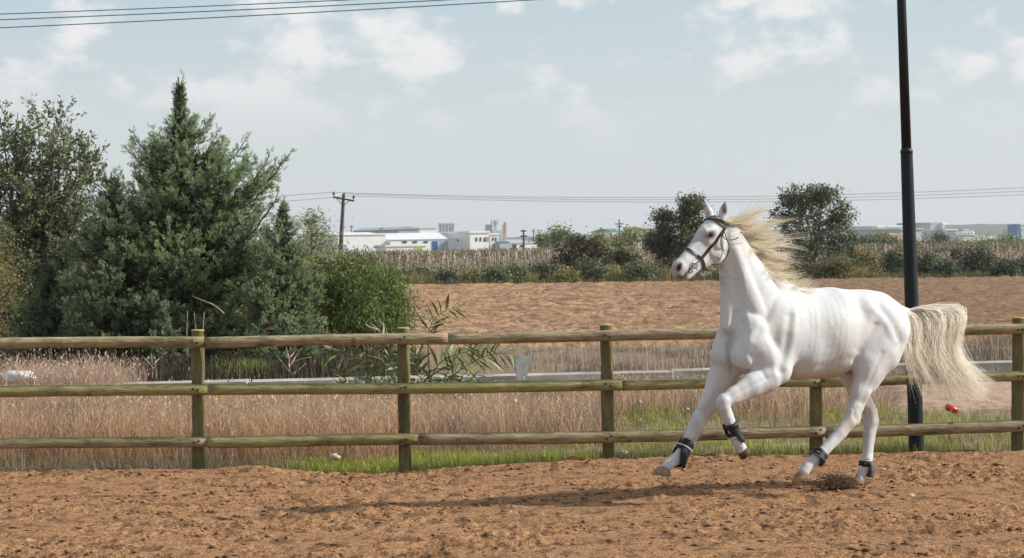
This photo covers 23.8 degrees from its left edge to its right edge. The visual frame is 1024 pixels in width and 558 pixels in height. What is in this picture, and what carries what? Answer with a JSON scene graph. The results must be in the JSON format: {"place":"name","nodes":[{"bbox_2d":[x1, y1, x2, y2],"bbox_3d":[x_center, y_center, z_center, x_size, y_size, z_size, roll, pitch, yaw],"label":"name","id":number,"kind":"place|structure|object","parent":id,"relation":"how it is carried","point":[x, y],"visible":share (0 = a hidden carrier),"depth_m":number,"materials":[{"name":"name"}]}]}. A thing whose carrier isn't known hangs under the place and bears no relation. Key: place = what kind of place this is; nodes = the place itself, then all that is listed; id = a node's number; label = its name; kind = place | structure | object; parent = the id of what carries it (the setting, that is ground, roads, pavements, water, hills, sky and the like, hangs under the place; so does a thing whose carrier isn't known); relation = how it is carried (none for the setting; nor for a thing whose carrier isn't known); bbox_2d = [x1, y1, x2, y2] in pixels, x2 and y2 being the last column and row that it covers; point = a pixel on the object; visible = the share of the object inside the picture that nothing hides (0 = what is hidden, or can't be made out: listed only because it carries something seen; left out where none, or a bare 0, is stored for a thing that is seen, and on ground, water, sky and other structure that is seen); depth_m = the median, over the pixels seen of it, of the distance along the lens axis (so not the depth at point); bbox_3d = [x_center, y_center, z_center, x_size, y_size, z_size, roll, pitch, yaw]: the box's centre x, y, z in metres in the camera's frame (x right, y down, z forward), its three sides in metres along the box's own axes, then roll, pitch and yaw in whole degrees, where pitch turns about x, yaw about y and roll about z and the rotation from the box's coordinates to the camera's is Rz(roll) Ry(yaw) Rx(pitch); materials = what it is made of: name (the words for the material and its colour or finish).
{"place":"outdoors","nodes":[
{"label":"outdoors","id":0,"kind":"place"},
{"bbox_2d":[0,0,345,14],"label":"overhead cable","id":1,"kind":"object","parent":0,"point":[172,7],"visible":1,"depth_m":33.94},
{"bbox_2d":[0,0,444,19],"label":"overhead cable","id":2,"kind":"object","parent":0,"point":[222,10],"visible":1,"depth_m":33.94,"materials":[{"name":"metal"}]},
{"bbox_2d":[0,0,529,27],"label":"overhead cable","id":3,"kind":"object","parent":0,"point":[265,14],"visible":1,"depth_m":33.94,"materials":[{"name":"metal"}]},
{"bbox_2d":[302,232,386,253],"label":"industrial building","id":4,"kind":"structure","parent":0,"point":[369,239],"depth_m":640.62,"materials":[{"name":"metal"}]},
{"bbox_2d":[353,226,418,232],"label":"industrial building","id":5,"kind":"structure","parent":0,"point":[408,229],"depth_m":706.89,"materials":[{"name":"metal"}]},
{"bbox_2d":[374,244,426,252],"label":"industrial building","id":6,"kind":"structure","parent":0,"point":[398,247],"depth_m":624.10,"materials":[{"name":"white paint"}]},
{"bbox_2d":[0,357,926,467],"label":"dry grass","id":7,"kind":"structure","parent":0,"point":[135,426],"depth_m":24.11,"materials":[{"name":"plant"}]},
{"bbox_2d":[2,341,1011,473],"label":"verge","id":8,"kind":"structure","parent":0,"point":[494,370],"depth_m":33.25,"materials":[{"name":"plant"}]},
{"bbox_2d":[0,223,33,358],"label":"brownish tree","id":9,"kind":"object","parent":8,"relation":"on","point":[5,280],"visible":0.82,"depth_m":43.10,"materials":[{"name":"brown plant"}]},
{"bbox_2d":[0,257,94,363],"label":"conifer","id":10,"kind":"object","parent":8,"relation":"on","point":[51,313],"visible":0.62,"depth_m":40.43,"materials":[{"name":"green plant"}]},
{"bbox_2d":[0,93,121,352],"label":"broadleaf tree","id":11,"kind":"object","parent":8,"relation":"on","point":[41,243],"visible":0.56,"depth_m":45.68,"materials":[{"name":"green plant"}]},
{"bbox_2d":[0,348,153,398],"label":"frizzy grass","id":12,"kind":"structure","parent":8,"relation":"on","point":[113,373],"depth_m":33.75,"materials":[{"name":"plant"}]},
{"bbox_2d":[0,370,38,384],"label":"plastic bag","id":13,"kind":"object","parent":12,"relation":"on","point":[5,376],"visible":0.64,"depth_m":33.52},
{"bbox_2d":[49,165,179,367],"bbox_3d":[-6.481,-0.132,39.488,2.269,3.468,2.136,-1,1,0],"label":"conifer","id":14,"kind":"object","parent":8,"relation":"on","point":[116,268],"visible":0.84,"depth_m":39.25,"materials":[{"name":"green plant"}]},
{"bbox_2d":[0,447,310,471],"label":"grass fringe","id":15,"kind":"object","parent":8,"relation":"on","point":[83,464],"depth_m":22.47,"materials":[{"name":"plant"}]},
{"bbox_2d":[148,299,190,375],"bbox_3d":[-5.409,0.949,38.316,0.721,1.309,0.687,-1,1,0],"label":"conifer","id":16,"kind":"object","parent":8,"relation":"on","point":[165,319],"visible":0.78,"depth_m":38.35,"materials":[{"name":"green plant"}]},
{"bbox_2d":[77,70,311,364],"bbox_3d":[-5.273,-0.969,40.370,3.895,5.069,3.954,-1,1,0],"label":"conifer","id":17,"kind":"object","parent":8,"relation":"on","point":[198,213],"visible":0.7,"depth_m":39.83,"materials":[{"name":"green plant"}]},
{"bbox_2d":[0,345,429,381],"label":"undergrowth","id":18,"kind":"object","parent":8,"relation":"on","point":[313,370],"visible":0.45,"depth_m":37.08,"materials":[{"name":"green plant"}]},
{"bbox_2d":[186,296,223,358],"bbox_3d":[-4.762,0.743,37.585,0.618,0.981,0.231,-1,1,4],"label":"dead shrub","id":19,"kind":"object","parent":18,"relation":"on","point":[195,322],"visible":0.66,"depth_m":37.59,"materials":[{"name":"brown wood"}]},
{"bbox_2d":[223,195,336,366],"bbox_3d":[-3.690,0.106,39.194,1.864,2.967,1.918,-1,1,0],"label":"conifer","id":20,"kind":"object","parent":8,"relation":"on","point":[284,280],"visible":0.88,"depth_m":39.05,"materials":[{"name":"green plant"}]},
{"bbox_2d":[277,346,310,378],"bbox_3d":[-3.270,1.248,36.618,0.512,0.508,0.284,-1,1,0],"label":"dead shrub","id":21,"kind":"object","parent":8,"relation":"on","point":[291,355],"visible":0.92,"depth_m":36.56,"materials":[{"name":"brown wood"}]},
{"bbox_2d":[292,227,429,356],"bbox_3d":[-2.736,0.428,41.913,3.017,2.620,2.470,0,1,31],"label":"feathery bush","id":22,"kind":"object","parent":8,"relation":"on","point":[354,289],"visible":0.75,"depth_m":41.61,"materials":[{"name":"green plant"}]},
{"bbox_2d":[313,345,422,398],"bbox_3d":[-1.912,1.302,32.031,1.460,1.166,0.747,-1,1,0],"label":"leafy sapling","id":23,"kind":"object","parent":8,"relation":"on","point":[368,379],"visible":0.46,"depth_m":32.02,"materials":[{"name":"green plant"}]},
{"bbox_2d":[410,294,517,401],"bbox_3d":[-0.705,1.032,31.237,1.588,1.702,0.974,-1,1,0],"label":"leafy sapling","id":24,"kind":"object","parent":8,"relation":"on","point":[451,361],"visible":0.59,"depth_m":31.18,"materials":[{"name":"green plant"}]},
{"bbox_2d":[211,354,734,421],"bbox_3d":[-1.192,1.370,32.657,2.441,0.391,13.070,-1,1,-26],"label":"green tuft","id":25,"kind":"object","parent":8,"relation":"on","point":[666,414],"visible":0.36,"depth_m":37.05,"materials":[{"name":"green plant"}]},
{"bbox_2d":[0,360,1011,399],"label":"irrigation channel","id":26,"kind":"object","parent":8,"relation":"on","point":[590,375],"visible":0.22,"depth_m":34.50,"materials":[{"name":"concrete"}]},
{"bbox_2d":[0,317,1023,471],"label":"rail fence","id":27,"kind":"object","parent":8,"relation":"on","point":[608,436],"visible":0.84,"depth_m":22.22,"materials":[{"name":"wood"}]},
{"bbox_2d":[513,355,530,379],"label":"concrete slab","id":28,"kind":"structure","parent":8,"relation":"on","point":[522,365],"depth_m":34.20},
{"bbox_2d":[412,306,1011,374],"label":"pale stalks","id":29,"kind":"object","parent":8,"relation":"on","point":[614,356],"visible":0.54,"depth_m":38.04,"materials":[{"name":"beige plant"}]},
{"bbox_2d":[526,334,1011,371],"bbox_3d":[7.338,1.014,41.204,14.425,0.613,10.168,-1,1,0],"label":"weed scrub","id":30,"kind":"object","parent":8,"relation":"on","point":[989,352],"visible":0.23,"depth_m":40.28,"materials":[{"name":"brown plant"}]},
{"bbox_2d":[897,0,923,451],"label":"steel pole","id":31,"kind":"object","parent":8,"relation":"on","point":[915,410],"visible":0.85,"depth_m":22.80,"materials":[{"name":"metal"}]},
{"bbox_2d":[874,381,1011,410],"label":"dry grass","id":32,"kind":"structure","parent":8,"relation":"on","point":[1002,396],"depth_m":29.23,"materials":[{"name":"plant"}]},
{"bbox_2d":[0,449,1023,557],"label":"arena sand","id":33,"kind":"structure","parent":0,"point":[535,537],"depth_m":18.14,"materials":[{"name":"sand"}]},
{"bbox_2d":[0,456,1023,557],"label":"loose clods","id":34,"kind":"object","parent":33,"relation":"on","point":[788,484],"visible":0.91,"depth_m":18.38,"materials":[{"name":"soil"}]},
{"bbox_2d":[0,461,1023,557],"bbox_3d":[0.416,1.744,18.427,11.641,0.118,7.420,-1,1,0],"label":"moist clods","id":35,"kind":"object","parent":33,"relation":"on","point":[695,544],"visible":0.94,"depth_m":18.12,"materials":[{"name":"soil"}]},
{"bbox_2d":[651,198,999,485],"bbox_3d":[2.642,0.497,19.306,3.621,2.337,0.572,-1,1,-34],"label":"horse","id":36,"kind":"object","parent":33,"relation":"on","point":[776,329],"visible":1,"depth_m":18.85},
{"bbox_2d":[776,448,902,489],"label":"kicked soil","id":37,"kind":"structure","parent":33,"relation":"on","point":[839,482],"depth_m":19.34,"materials":[{"name":"soil"}]},
{"bbox_2d":[0,0,1023,246],"label":"sky","id":38,"kind":"structure","parent":0,"point":[544,103],"materials":[{"name":"blue"}]},
{"bbox_2d":[1,248,1023,285],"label":"vineyard ground","id":39,"kind":"structure","parent":0,"point":[704,274],"depth_m":258.05,"materials":[{"name":"soil"}]},
{"bbox_2d":[332,192,354,262],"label":"utility pole","id":40,"kind":"object","parent":39,"relation":"on","point":[343,199],"visible":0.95,"depth_m":199.81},
{"bbox_2d":[335,187,1023,197],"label":"power line","id":41,"kind":"object","parent":40,"relation":"attached to","point":[645,197],"visible":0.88,"depth_m":199.72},
{"bbox_2d":[364,195,1007,201],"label":"power line","id":42,"kind":"object","parent":40,"relation":"attached to","point":[588,201],"visible":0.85,"depth_m":199.62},
{"bbox_2d":[361,191,1019,199],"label":"power line","id":43,"kind":"object","parent":40,"relation":"attached to","point":[699,199],"visible":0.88,"depth_m":199.67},
{"bbox_2d":[397,259,437,281],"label":"field shrub","id":44,"kind":"object","parent":39,"relation":"on","point":[424,270],"visible":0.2,"depth_m":124.63,"materials":[{"name":"green plant"}]},
{"bbox_2d":[429,263,473,283],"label":"field shrub","id":45,"kind":"object","parent":39,"relation":"on","point":[446,276],"visible":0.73,"depth_m":120.30,"materials":[{"name":"green plant"}]},
{"bbox_2d":[454,257,495,282],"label":"field shrub","id":46,"kind":"object","parent":39,"relation":"on","point":[471,273],"visible":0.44,"depth_m":121.95,"materials":[{"name":"green plant"}]},
{"bbox_2d":[470,263,518,282],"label":"field shrub","id":47,"kind":"object","parent":39,"relation":"on","point":[496,274],"visible":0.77,"depth_m":118.86,"materials":[{"name":"green plant"}]},
{"bbox_2d":[503,261,534,283],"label":"field shrub","id":48,"kind":"object","parent":39,"relation":"on","point":[517,268],"visible":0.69,"depth_m":120.46,"materials":[{"name":"green plant"}]},
{"bbox_2d":[351,249,699,276],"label":"vine row","id":49,"kind":"object","parent":39,"relation":"on","point":[433,258],"visible":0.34,"depth_m":136.96,"materials":[{"name":"beige plant"}]},
{"bbox_2d":[353,249,711,278],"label":"vine row","id":50,"kind":"object","parent":39,"relation":"on","point":[412,257],"visible":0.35,"depth_m":130.99,"materials":[{"name":"beige plant"}]},
{"bbox_2d":[528,226,555,256],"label":"distant tree","id":51,"kind":"object","parent":39,"relation":"on","point":[541,242],"visible":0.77,"depth_m":334.42,"materials":[{"name":"green plant"}]},
{"bbox_2d":[521,256,565,282],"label":"field shrub","id":52,"kind":"object","parent":39,"relation":"on","point":[541,269],"visible":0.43,"depth_m":122.13,"materials":[{"name":"green plant"}]},
{"bbox_2d":[537,219,574,255],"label":"distant tree","id":53,"kind":"object","parent":39,"relation":"on","point":[557,232],"visible":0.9,"depth_m":329.11,"materials":[{"name":"green plant"}]},
{"bbox_2d":[547,256,588,282],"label":"field shrub","id":54,"kind":"object","parent":39,"relation":"on","point":[561,275],"visible":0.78,"depth_m":118.76,"materials":[{"name":"green plant"}]},
{"bbox_2d":[547,230,612,271],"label":"round bush","id":55,"kind":"object","parent":39,"relation":"on","point":[581,246],"visible":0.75,"depth_m":128.03,"materials":[{"name":"green plant"}]},
{"bbox_2d":[570,253,615,281],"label":"field shrub","id":56,"kind":"object","parent":39,"relation":"on","point":[595,272],"visible":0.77,"depth_m":120.16,"materials":[{"name":"green plant"}]},
{"bbox_2d":[345,247,857,275],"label":"vine row","id":57,"kind":"object","parent":39,"relation":"on","point":[495,257],"visible":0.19,"depth_m":142.96,"materials":[{"name":"beige plant"}]},
{"bbox_2d":[586,227,620,247],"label":"distant tree","id":58,"kind":"object","parent":39,"relation":"on","point":[606,239],"visible":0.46,"depth_m":339.19,"materials":[{"name":"green plant"}]},
{"bbox_2d":[605,231,627,248],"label":"distant tree","id":59,"kind":"object","parent":39,"relation":"on","point":[615,239],"visible":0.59,"depth_m":349.46,"materials":[{"name":"green plant"}]},
{"bbox_2d":[593,244,643,278],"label":"field shrub","id":60,"kind":"object","parent":39,"relation":"on","point":[618,256],"visible":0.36,"depth_m":125.02,"materials":[{"name":"green plant"}]},
{"bbox_2d":[618,224,641,249],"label":"distant tree","id":61,"kind":"object","parent":39,"relation":"on","point":[630,238],"visible":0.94,"depth_m":344.74,"materials":[{"name":"green plant"}]},
{"bbox_2d":[614,256,667,281],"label":"field shrub","id":62,"kind":"object","parent":39,"relation":"on","point":[637,270],"visible":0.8,"depth_m":120.22,"materials":[{"name":"green plant"}]},
{"bbox_2d":[405,263,880,283],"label":"autumn weeds","id":63,"kind":"object","parent":39,"relation":"on","point":[416,276],"visible":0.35,"depth_m":120.71,"materials":[{"name":"brown plant"}]},
{"bbox_2d":[635,225,655,256],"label":"distant tree","id":64,"kind":"object","parent":39,"relation":"on","point":[642,239],"visible":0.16,"depth_m":299.98,"materials":[{"name":"green plant"}]},
{"bbox_2d":[641,189,717,276],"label":"tree","id":65,"kind":"object","parent":39,"relation":"on","point":[665,242],"visible":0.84,"depth_m":124.42,"materials":[{"name":"green plant"}]},
{"bbox_2d":[341,241,1023,270],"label":"vine row","id":66,"kind":"object","parent":39,"relation":"on","point":[923,247],"visible":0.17,"depth_m":166.98,"materials":[{"name":"green plant"}]},
{"bbox_2d":[346,240,1018,260],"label":"vine row","id":67,"kind":"object","parent":39,"relation":"on","point":[624,248],"visible":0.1,"depth_m":256.99,"materials":[{"name":"green plant"}]},
{"bbox_2d":[352,241,1016,266],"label":"vine row","id":68,"kind":"object","parent":39,"relation":"on","point":[1014,243],"visible":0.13,"depth_m":196.96,"materials":[{"name":"green plant"}]},
{"bbox_2d":[349,240,1019,262],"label":"vine row","id":69,"kind":"object","parent":39,"relation":"on","point":[774,248],"visible":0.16,"depth_m":226.96,"materials":[{"name":"green plant"}]},
{"bbox_2d":[346,243,1023,271],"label":"vine row","id":70,"kind":"object","parent":39,"relation":"on","point":[650,254],"visible":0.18,"depth_m":161.00,"materials":[{"name":"green plant"}]},
{"bbox_2d":[347,243,1023,270],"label":"vine row","id":71,"kind":"object","parent":39,"relation":"on","point":[1008,248],"visible":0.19,"depth_m":154.99,"materials":[{"name":"green plant"}]},
{"bbox_2d":[347,240,1023,262],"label":"vine row","id":72,"kind":"object","parent":39,"relation":"on","point":[654,254],"visible":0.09,"depth_m":241.99,"materials":[{"name":"green plant"}]},
{"bbox_2d":[348,241,1023,270],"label":"vine row","id":73,"kind":"object","parent":39,"relation":"on","point":[989,245],"visible":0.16,"depth_m":181.99,"materials":[{"name":"green plant"}]},
{"bbox_2d":[356,242,1023,273],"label":"vine row","id":74,"kind":"object","parent":39,"relation":"on","point":[660,260],"visible":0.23,"depth_m":148.97,"materials":[{"name":"green plant"}]},
{"bbox_2d":[358,240,1023,264],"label":"vine row","id":75,"kind":"object","parent":39,"relation":"on","point":[658,260],"visible":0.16,"depth_m":211.98,"materials":[{"name":"green plant"}]},
{"bbox_2d":[763,182,873,275],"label":"tree","id":76,"kind":"object","parent":39,"relation":"on","point":[816,198],"visible":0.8,"depth_m":125.65,"materials":[{"name":"green plant"}]},
{"bbox_2d":[808,255,864,278],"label":"field shrub","id":77,"kind":"object","parent":39,"relation":"on","point":[829,268],"visible":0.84,"depth_m":118.75,"materials":[{"name":"green plant"}]},
{"bbox_2d":[853,233,882,253],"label":"distant tree","id":78,"kind":"object","parent":39,"relation":"on","point":[862,241],"visible":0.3,"depth_m":299.34,"materials":[{"name":"green plant"}]},
{"bbox_2d":[851,245,887,275],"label":"field shrub","id":79,"kind":"object","parent":39,"relation":"on","point":[875,258],"visible":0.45,"depth_m":126.27,"materials":[{"name":"green plant"}]},
{"bbox_2d":[872,246,903,274],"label":"field shrub","id":80,"kind":"object","parent":39,"relation":"on","point":[893,260],"visible":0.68,"depth_m":127.95,"materials":[{"name":"green plant"}]},
{"bbox_2d":[868,231,917,252],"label":"distant tree","id":81,"kind":"object","parent":39,"relation":"on","point":[892,240],"visible":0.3,"depth_m":300.02,"materials":[{"name":"green plant"}]},
{"bbox_2d":[917,247,947,274],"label":"field shrub","id":82,"kind":"object","parent":39,"relation":"on","point":[929,258],"visible":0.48,"depth_m":124.70,"materials":[{"name":"green plant"}]},
{"bbox_2d":[916,233,957,252],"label":"distant tree","id":83,"kind":"object","parent":39,"relation":"on","point":[932,240],"visible":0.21,"depth_m":309.78,"materials":[{"name":"green plant"}]},
{"bbox_2d":[920,253,969,276],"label":"field shrub","id":84,"kind":"object","parent":39,"relation":"on","point":[944,268],"visible":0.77,"depth_m":120.45,"materials":[{"name":"green plant"}]},
{"bbox_2d":[942,239,1000,273],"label":"field shrub","id":85,"kind":"object","parent":39,"relation":"on","point":[973,261],"visible":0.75,"depth_m":127.55,"materials":[{"name":"green plant"}]},
{"bbox_2d":[971,234,1002,248],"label":"distant tree","id":86,"kind":"object","parent":39,"relation":"on","point":[991,240],"visible":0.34,"depth_m":399.91,"materials":[{"name":"green plant"}]},
{"bbox_2d":[980,250,1023,276],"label":"field shrub","id":87,"kind":"object","parent":39,"relation":"on","point":[1002,266],"visible":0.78,"depth_m":118.67,"materials":[{"name":"green plant"}]},
{"bbox_2d":[992,232,1023,248],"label":"distant tree","id":88,"kind":"object","parent":39,"relation":"on","point":[1009,237],"visible":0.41,"depth_m":399.92,"materials":[{"name":"green plant"}]},
{"bbox_2d":[2,275,1023,354],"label":"ploughed field","id":89,"kind":"structure","parent":0,"point":[529,307],"depth_m":74.54,"materials":[{"name":"soil"}]},
{"bbox_2d":[506,239,536,250],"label":"industrial building","id":90,"kind":"structure","parent":0,"point":[517,243],"depth_m":652.54,"materials":[{"name":"white concrete"}]},
{"bbox_2d":[72,238,1009,260],"bbox_3d":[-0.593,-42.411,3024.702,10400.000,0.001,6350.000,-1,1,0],"label":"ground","id":91,"kind":"structure","parent":0,"point":[325,255],"depth_m":617.02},
{"bbox_2d":[279,206,352,317],"bbox_3d":[-4.246,-0.101,51.985,1.789,3.106,1.365,-1,1,0],"label":"slender tree","id":92,"kind":"object","parent":91,"relation":"on","point":[311,226],"visible":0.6,"depth_m":51.97,"materials":[{"name":"green plant"}]},
{"bbox_2d":[379,233,458,251],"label":"industrial building","id":93,"kind":"structure","parent":91,"relation":"on","point":[434,241],"depth_m":647.65,"materials":[{"name":"white paint"}]},
{"bbox_2d":[413,227,436,232],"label":"industrial building","id":94,"kind":"structure","parent":91,"relation":"on","point":[427,229],"depth_m":709.80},
{"bbox_2d":[438,231,489,250],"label":"industrial building","id":95,"kind":"structure","parent":91,"relation":"on","point":[473,239],"depth_m":643.46,"materials":[{"name":"white paint"}]},
{"bbox_2d":[489,233,498,249],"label":"industrial building","id":96,"kind":"structure","parent":91,"relation":"on","point":[493,238],"depth_m":644.83,"materials":[{"name":"white paint"}]},
{"bbox_2d":[485,220,506,239],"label":"silo tower","id":97,"kind":"structure","parent":91,"relation":"on","point":[502,234],"depth_m":680.84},
{"bbox_2d":[496,238,508,249],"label":"industrial building","id":98,"kind":"structure","parent":91,"relation":"on","point":[501,243],"depth_m":644.16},
{"bbox_2d":[927,229,951,241],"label":"distant tree","id":99,"kind":"object","parent":91,"relation":"on","point":[936,236],"visible":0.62,"depth_m":429.91,"materials":[{"name":"green plant"}]},
{"bbox_2d":[81,224,1023,247],"bbox_3d":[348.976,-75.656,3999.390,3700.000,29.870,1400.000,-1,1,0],"label":"hills","id":100,"kind":"structure","parent":0,"point":[988,229],"depth_m":3701.19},
{"bbox_2d":[247,400,1010,472],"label":"green grass","id":101,"kind":"structure","parent":0,"point":[424,462],"depth_m":23.10,"materials":[{"name":"plant"}]},
{"bbox_2d":[404,270,1023,284],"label":"field edge grass","id":102,"kind":"structure","parent":0,"point":[893,274],"depth_m":118.67,"materials":[{"name":"plant"}]},
{"bbox_2d":[830,225,902,239],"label":"industrial building","id":103,"kind":"structure","parent":0,"point":[879,227],"depth_m":1502.47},
{"bbox_2d":[848,228,923,240],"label":"industrial building","id":104,"kind":"structure","parent":0,"point":[859,232],"depth_m":1451.07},
{"bbox_2d":[896,222,947,229],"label":"industrial building","id":105,"kind":"structure","parent":0,"point":[932,225],"depth_m":1560.67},
{"bbox_2d":[922,229,957,240],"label":"industrial building","id":106,"kind":"structure","parent":0,"point":[952,232],"depth_m":1477.45,"materials":[{"name":"metal"}]},
{"bbox_2d":[1007,224,1019,238],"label":"industrial building","id":107,"kind":"structure","parent":0,"point":[1014,228],"depth_m":1501.80,"materials":[{"name":"blue paint"}]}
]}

